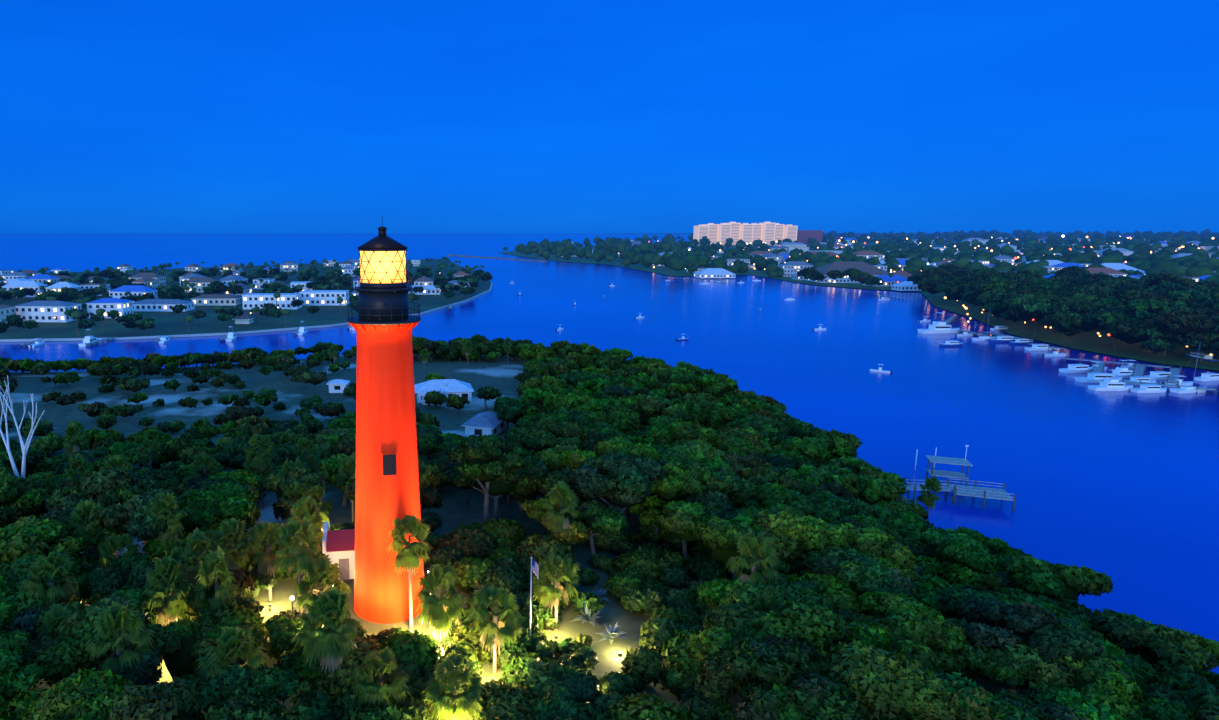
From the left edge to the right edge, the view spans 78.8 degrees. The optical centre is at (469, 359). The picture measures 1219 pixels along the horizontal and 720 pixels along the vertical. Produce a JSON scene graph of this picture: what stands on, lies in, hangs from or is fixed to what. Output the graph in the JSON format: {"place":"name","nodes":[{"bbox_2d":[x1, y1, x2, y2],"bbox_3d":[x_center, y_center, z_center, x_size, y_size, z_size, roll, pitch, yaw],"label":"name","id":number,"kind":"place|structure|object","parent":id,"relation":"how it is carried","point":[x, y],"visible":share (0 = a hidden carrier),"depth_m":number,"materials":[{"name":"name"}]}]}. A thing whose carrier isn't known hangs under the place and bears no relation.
{"place":"outdoors","nodes":[
{"label":"outdoors","id":0,"kind":"place"},
{"bbox_2d":[0,259,490,338],"bbox_3d":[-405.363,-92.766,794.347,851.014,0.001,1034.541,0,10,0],"label":"land","id":1,"kind":"structure","parent":0,"point":[169,323],"depth_m":387.69,"materials":[{"name":"green plant"}]},
{"bbox_2d":[0,236,1218,323],"bbox_3d":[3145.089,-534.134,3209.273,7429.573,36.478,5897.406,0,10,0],"label":"houses","id":2,"kind":"structure","parent":1,"relation":"on","point":[43,311],"depth_m":581.44,"materials":[{"name":"ceramic"}]},
{"bbox_2d":[0,264,1218,352],"bbox_3d":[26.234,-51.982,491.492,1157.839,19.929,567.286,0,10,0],"label":"trees","id":3,"kind":"object","parent":1,"relation":"on","point":[1123,336],"visible":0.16,"depth_m":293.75,"materials":[{"name":"green plant"}]},
{"bbox_2d":[0,353,1023,719],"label":"terrain","id":4,"kind":"structure","parent":0,"point":[454,509],"depth_m":163.33,"materials":[{"name":"green plant"}]},
{"bbox_2d":[0,375,44,477],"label":"bare tree","id":5,"kind":"object","parent":4,"relation":"on","point":[25,447],"visible":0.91,"depth_m":93.50,"materials":[{"name":"white plant"}]},
{"bbox_2d":[21,547,77,605],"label":"palm","id":6,"kind":"object","parent":4,"relation":"on","point":[57,561],"visible":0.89,"depth_m":53.36,"materials":[{"name":"green plant"}]},
{"bbox_2d":[36,602,77,684],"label":"palm","id":7,"kind":"object","parent":4,"relation":"on","point":[57,614],"visible":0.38,"depth_m":49.96,"materials":[{"name":"green plant"}]},
{"bbox_2d":[63,420,84,436],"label":"palm","id":8,"kind":"object","parent":4,"relation":"on","point":[79,425],"visible":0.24,"depth_m":134.46,"materials":[{"name":"green plant"}]},
{"bbox_2d":[63,423,87,457],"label":"palm","id":9,"kind":"object","parent":4,"relation":"on","point":[75,448],"visible":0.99,"depth_m":116.46,"materials":[{"name":"green plant"}]},
{"bbox_2d":[64,453,92,483],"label":"palm","id":10,"kind":"object","parent":4,"relation":"on","point":[79,462],"visible":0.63,"depth_m":94.07,"materials":[{"name":"green plant"}]},
{"bbox_2d":[68,498,103,550],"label":"palm","id":11,"kind":"object","parent":4,"relation":"on","point":[86,507],"visible":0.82,"depth_m":66.31,"materials":[{"name":"green plant"}]},
{"bbox_2d":[99,454,134,471],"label":"palm","id":12,"kind":"object","parent":4,"relation":"on","point":[120,460],"visible":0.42,"depth_m":82.28,"materials":[{"name":"green plant"}]},
{"bbox_2d":[84,600,155,672],"bbox_3d":[-22.267,20.329,46.709,4.589,9.962,3.960,7,12,35],"label":"palm","id":13,"kind":"object","parent":4,"relation":"on","point":[116,616],"visible":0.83,"depth_m":45.80,"materials":[{"name":"green plant"}]},
{"bbox_2d":[96,533,143,568],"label":"palm","id":14,"kind":"object","parent":4,"relation":"on","point":[108,548],"visible":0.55,"depth_m":62.50,"materials":[{"name":"green plant"}]},
{"bbox_2d":[136,437,161,466],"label":"palm","id":15,"kind":"object","parent":4,"relation":"on","point":[146,458],"visible":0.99,"depth_m":112.60,"materials":[{"name":"green plant"}]},
{"bbox_2d":[143,490,187,544],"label":"palm","id":16,"kind":"object","parent":4,"relation":"on","point":[159,501],"visible":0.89,"depth_m":64.43,"materials":[{"name":"green plant"}]},
{"bbox_2d":[141,555,193,623],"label":"palm","id":17,"kind":"object","parent":4,"relation":"on","point":[167,568],"visible":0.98,"depth_m":54.41,"materials":[{"name":"green plant"}]},
{"bbox_2d":[150,573,195,625],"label":"palm","id":18,"kind":"object","parent":4,"relation":"on","point":[191,594],"visible":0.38,"depth_m":55.64,"materials":[{"name":"green plant"}]},
{"bbox_2d":[179,527,219,585],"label":"palm","id":19,"kind":"object","parent":4,"relation":"on","point":[198,541],"visible":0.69,"depth_m":59.95,"materials":[{"name":"green plant"}]},
{"bbox_2d":[189,451,220,478],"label":"palm","id":20,"kind":"object","parent":4,"relation":"on","point":[201,458],"visible":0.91,"depth_m":95.59,"materials":[{"name":"green plant"}]},
{"bbox_2d":[193,545,239,612],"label":"palm","id":21,"kind":"object","parent":4,"relation":"on","point":[213,565],"visible":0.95,"depth_m":55.03,"materials":[{"name":"green plant"}]},
{"bbox_2d":[214,437,237,471],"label":"palm","id":22,"kind":"object","parent":4,"relation":"on","point":[222,440],"visible":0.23,"depth_m":109.21,"materials":[{"name":"green plant"}]},
{"bbox_2d":[206,518,252,570],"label":"palm","id":23,"kind":"object","parent":4,"relation":"on","point":[234,558],"visible":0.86,"depth_m":61.86,"materials":[{"name":"green plant"}]},
{"bbox_2d":[193,625,266,681],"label":"palm","id":24,"kind":"object","parent":4,"relation":"on","point":[233,642],"visible":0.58,"depth_m":44.69,"materials":[{"name":"green plant"}]},
{"bbox_2d":[243,433,275,508],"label":"palm","id":25,"kind":"object","parent":4,"relation":"on","point":[261,460],"visible":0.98,"depth_m":89.53,"materials":[{"name":"green plant"}]},
{"bbox_2d":[246,459,277,491],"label":"palm","id":26,"kind":"object","parent":4,"relation":"on","point":[267,474],"visible":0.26,"depth_m":90.51,"materials":[{"name":"green plant"}]},
{"bbox_2d":[247,521,290,600],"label":"palm","id":27,"kind":"object","parent":4,"relation":"on","point":[267,561],"visible":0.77,"depth_m":63.13,"materials":[{"name":"green plant"}]},
{"bbox_2d":[276,456,306,496],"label":"palm","id":28,"kind":"object","parent":4,"relation":"on","point":[287,465],"visible":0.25,"depth_m":81.21,"materials":[{"name":"green plant"}]},
{"bbox_2d":[273,517,322,614],"bbox_3d":[-13.653,17.658,58.605,4.110,9.972,3.714,5,11,25],"label":"palm","id":29,"kind":"object","parent":4,"relation":"on","point":[302,557],"visible":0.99,"depth_m":57.42,"materials":[{"name":"green plant"}]},
{"bbox_2d":[285,494,325,589],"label":"palm","id":30,"kind":"object","parent":4,"relation":"on","point":[307,505],"visible":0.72,"depth_m":64.36,"materials":[{"name":"green plant"}]},
{"bbox_2d":[301,485,333,529],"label":"palm","id":31,"kind":"object","parent":4,"relation":"on","point":[317,493],"visible":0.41,"depth_m":75.80,"materials":[{"name":"green plant"}]},
{"bbox_2d":[291,555,351,627],"bbox_3d":[-11.779,19.207,57.963,4.792,7.050,4.576,4,11,22],"label":"palm","id":32,"kind":"object","parent":4,"relation":"on","point":[328,573],"visible":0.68,"depth_m":57.58,"materials":[{"name":"green plant"}]},
{"bbox_2d":[291,597,355,685],"bbox_3d":[-9.595,19.981,49.181,4.844,8.710,4.180,-9,13,-41],"label":"palm","id":33,"kind":"object","parent":4,"relation":"on","point":[304,638],"visible":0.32,"depth_m":47.77,"materials":[{"name":"green plant"}]},
{"bbox_2d":[299,588,361,672],"bbox_3d":[-9.282,19.772,48.816,4.445,9.307,3.836,-2,10,-13],"label":"palm","id":34,"kind":"object","parent":4,"relation":"on","point":[337,602],"visible":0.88,"depth_m":47.81,"materials":[{"name":"green plant"}]},
{"bbox_2d":[328,344,339,363],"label":"palm","id":35,"kind":"object","parent":4,"relation":"on","point":[335,352],"visible":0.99,"depth_m":225.84,"materials":[{"name":"green plant"}]},
{"bbox_2d":[335,452,355,522],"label":"palm","id":36,"kind":"object","parent":4,"relation":"on","point":[347,465],"visible":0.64,"depth_m":82.35,"materials":[{"name":"green plant"}]},
{"bbox_2d":[347,646,413,711],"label":"palm","id":37,"kind":"object","parent":4,"relation":"on","point":[373,693],"visible":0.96,"depth_m":47.30,"materials":[{"name":"green plant"}]},
{"bbox_2d":[347,223,423,623],"bbox_3d":[-6.986,5.265,60.578,6.600,33.950,6.600,0,10,0],"label":"lighthouse","id":38,"kind":"object","parent":4,"relation":"on","point":[383,323],"visible":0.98,"depth_m":58.61,"materials":[{"name":"red paint"}]},
{"bbox_2d":[387,514,430,629],"bbox_3d":[-4.921,17.364,58.666,3.628,10.307,4.231,3,10,17],"label":"palm","id":39,"kind":"object","parent":4,"relation":"on","point":[409,556],"visible":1,"depth_m":57.56,"materials":[{"name":"green plant"}]},
{"bbox_2d":[322,379,504,579],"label":"houses","id":40,"kind":"structure","parent":4,"relation":"on","point":[338,546],"depth_m":144.85,"materials":[{"name":"white paint"}]},
{"bbox_2d":[420,348,429,371],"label":"palm","id":41,"kind":"object","parent":4,"relation":"on","point":[425,358],"visible":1,"depth_m":223.14,"materials":[{"name":"green plant"}]},
{"bbox_2d":[413,562,468,647],"bbox_3d":[-2.215,19.304,56.596,4.465,7.403,4.675,-3,10,-14],"label":"palm","id":42,"kind":"object","parent":4,"relation":"on","point":[439,612],"visible":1,"depth_m":55.42,"materials":[{"name":"green plant"}]},
{"bbox_2d":[268,571,621,680],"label":"lamps","id":43,"kind":"object","parent":4,"relation":"on","point":[440,650],"visible":0.27,"depth_m":58.15,"materials":[{"name":"beige"}]},
{"bbox_2d":[421,657,485,719],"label":"palm","id":44,"kind":"object","parent":4,"relation":"on","point":[446,706],"visible":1,"depth_m":46.38,"materials":[{"name":"green plant"}]},
{"bbox_2d":[462,340,474,365],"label":"palm","id":45,"kind":"object","parent":4,"relation":"on","point":[467,350],"visible":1,"depth_m":234.61,"materials":[{"name":"green plant"}]},
{"bbox_2d":[468,584,522,673],"bbox_3d":[1.918,19.985,53.462,4.191,7.339,3.835,-4,11,-21],"label":"palm","id":46,"kind":"object","parent":4,"relation":"on","point":[495,633],"visible":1,"depth_m":52.58,"materials":[{"name":"green plant"}]},
{"bbox_2d":[503,337,512,363],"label":"palm","id":47,"kind":"object","parent":4,"relation":"on","point":[505,346],"visible":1,"depth_m":245.43,"materials":[{"name":"green plant"}]},
{"bbox_2d":[30,352,1016,693],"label":"tree trunks","id":48,"kind":"object","parent":4,"relation":"on","point":[592,546],"visible":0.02,"depth_m":79.74,"materials":[{"name":"brown plant"}]},
{"bbox_2d":[530,556,538,637],"bbox_3d":[4.864,18.921,55.393,0.635,8.380,0.204,0,10,0],"label":"flagpole","id":49,"kind":"object","parent":4,"relation":"on","point":[534,566],"visible":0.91,"depth_m":54.91,"materials":[{"name":"white metal"}]},
{"bbox_2d":[532,550,579,630],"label":"palm","id":50,"kind":"object","parent":4,"relation":"on","point":[547,592],"visible":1,"depth_m":58.75,"materials":[{"name":"green plant"}]},
{"bbox_2d":[543,480,581,533],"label":"palm","id":51,"kind":"object","parent":4,"relation":"on","point":[559,520],"visible":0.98,"depth_m":69.75,"materials":[{"name":"green plant"}]},
{"bbox_2d":[569,587,630,643],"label":"agave plants","id":52,"kind":"object","parent":4,"relation":"on","point":[610,634],"visible":0.85,"depth_m":60.77,"materials":[{"name":"green plant"}]},
{"bbox_2d":[0,338,1218,719],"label":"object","id":53,"kind":"object","parent":4,"relation":"on","point":[180,662],"visible":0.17,"depth_m":73.58,"materials":[{"name":"green plant"}]},
{"bbox_2d":[0,334,1218,719],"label":"forest","id":54,"kind":"object","parent":4,"relation":"on","point":[640,582],"visible":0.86,"depth_m":64.00,"materials":[{"name":"green plant"}]},
{"bbox_2d":[723,529,782,587],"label":"palm","id":55,"kind":"object","parent":4,"relation":"on","point":[749,544],"visible":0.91,"depth_m":59.42,"materials":[{"name":"green plant"}]},
{"bbox_2d":[754,431,762,439],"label":"palm","id":56,"kind":"object","parent":4,"relation":"on","point":[759,435],"visible":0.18,"depth_m":129.10,"materials":[{"name":"green plant"}]},
{"bbox_2d":[916,475,942,519],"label":"palm","id":57,"kind":"object","parent":4,"relation":"on","point":[927,498],"visible":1,"depth_m":115.64,"materials":[{"name":"green plant"}]},
{"bbox_2d":[904,445,1015,510],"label":"fishing pier","id":58,"kind":"structure","parent":4,"relation":"on","point":[981,492],"depth_m":127.74,"materials":[{"name":"grey wood"}]},
{"bbox_2d":[0,233,1218,673],"bbox_3d":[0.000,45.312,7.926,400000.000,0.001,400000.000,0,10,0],"label":"water","id":59,"kind":"structure","parent":0,"point":[1120,489],"depth_m":243.01,"materials":[{"name":"blue liquid"}]},
{"bbox_2d":[447,254,547,261],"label":"inlet jetty","id":60,"kind":"object","parent":59,"relation":"in","point":[498,258],"visible":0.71,"depth_m":1316.22,"materials":[{"name":"grey stone"}]},
{"bbox_2d":[0,277,1217,394],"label":"docks and seawalls","id":61,"kind":"object","parent":59,"relation":"in","point":[1139,370],"visible":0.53,"depth_m":313.67,"materials":[{"name":"grey concrete"}]},
{"bbox_2d":[28,279,1218,392],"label":"boats","id":62,"kind":"object","parent":59,"relation":"on","point":[1109,381],"visible":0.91,"depth_m":243.22,"materials":[{"name":"white"}]},
{"bbox_2d":[0,0,1218,232],"label":"sky","id":63,"kind":"structure","parent":0,"point":[117,116],"materials":[{"name":"blue"}]},
{"bbox_2d":[38,235,1213,354],"bbox_3d":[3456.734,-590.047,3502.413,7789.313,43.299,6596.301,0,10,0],"label":"town lights","id":64,"kind":"object","parent":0,"point":[955,246],"visible":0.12,"depth_m":1346.45,"materials":[{"name":"beige"}]},
{"bbox_2d":[499,233,1218,369],"bbox_3d":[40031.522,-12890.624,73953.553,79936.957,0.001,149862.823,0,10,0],"label":"land","id":65,"kind":"structure","parent":0,"point":[1094,341],"depth_m":370.55,"materials":[{"name":"green plant"}]},
{"bbox_2d":[3,261,1203,361],"bbox_3d":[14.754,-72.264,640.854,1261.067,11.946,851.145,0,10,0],"label":"palm trunks","id":66,"kind":"object","parent":65,"relation":"on","point":[482,281],"visible":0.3,"depth_m":373.69,"materials":[{"name":"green plant"}]},
{"bbox_2d":[0,229,1218,321],"bbox_3d":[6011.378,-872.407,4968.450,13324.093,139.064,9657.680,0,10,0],"label":"trees","id":67,"kind":"object","parent":65,"relation":"on","point":[1143,258],"visible":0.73,"depth_m":1152.88,"materials":[{"name":"green plant"}]},
{"bbox_2d":[693,222,822,244],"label":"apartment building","id":68,"kind":"structure","parent":65,"relation":"on","point":[764,232],"depth_m":2801.91,"materials":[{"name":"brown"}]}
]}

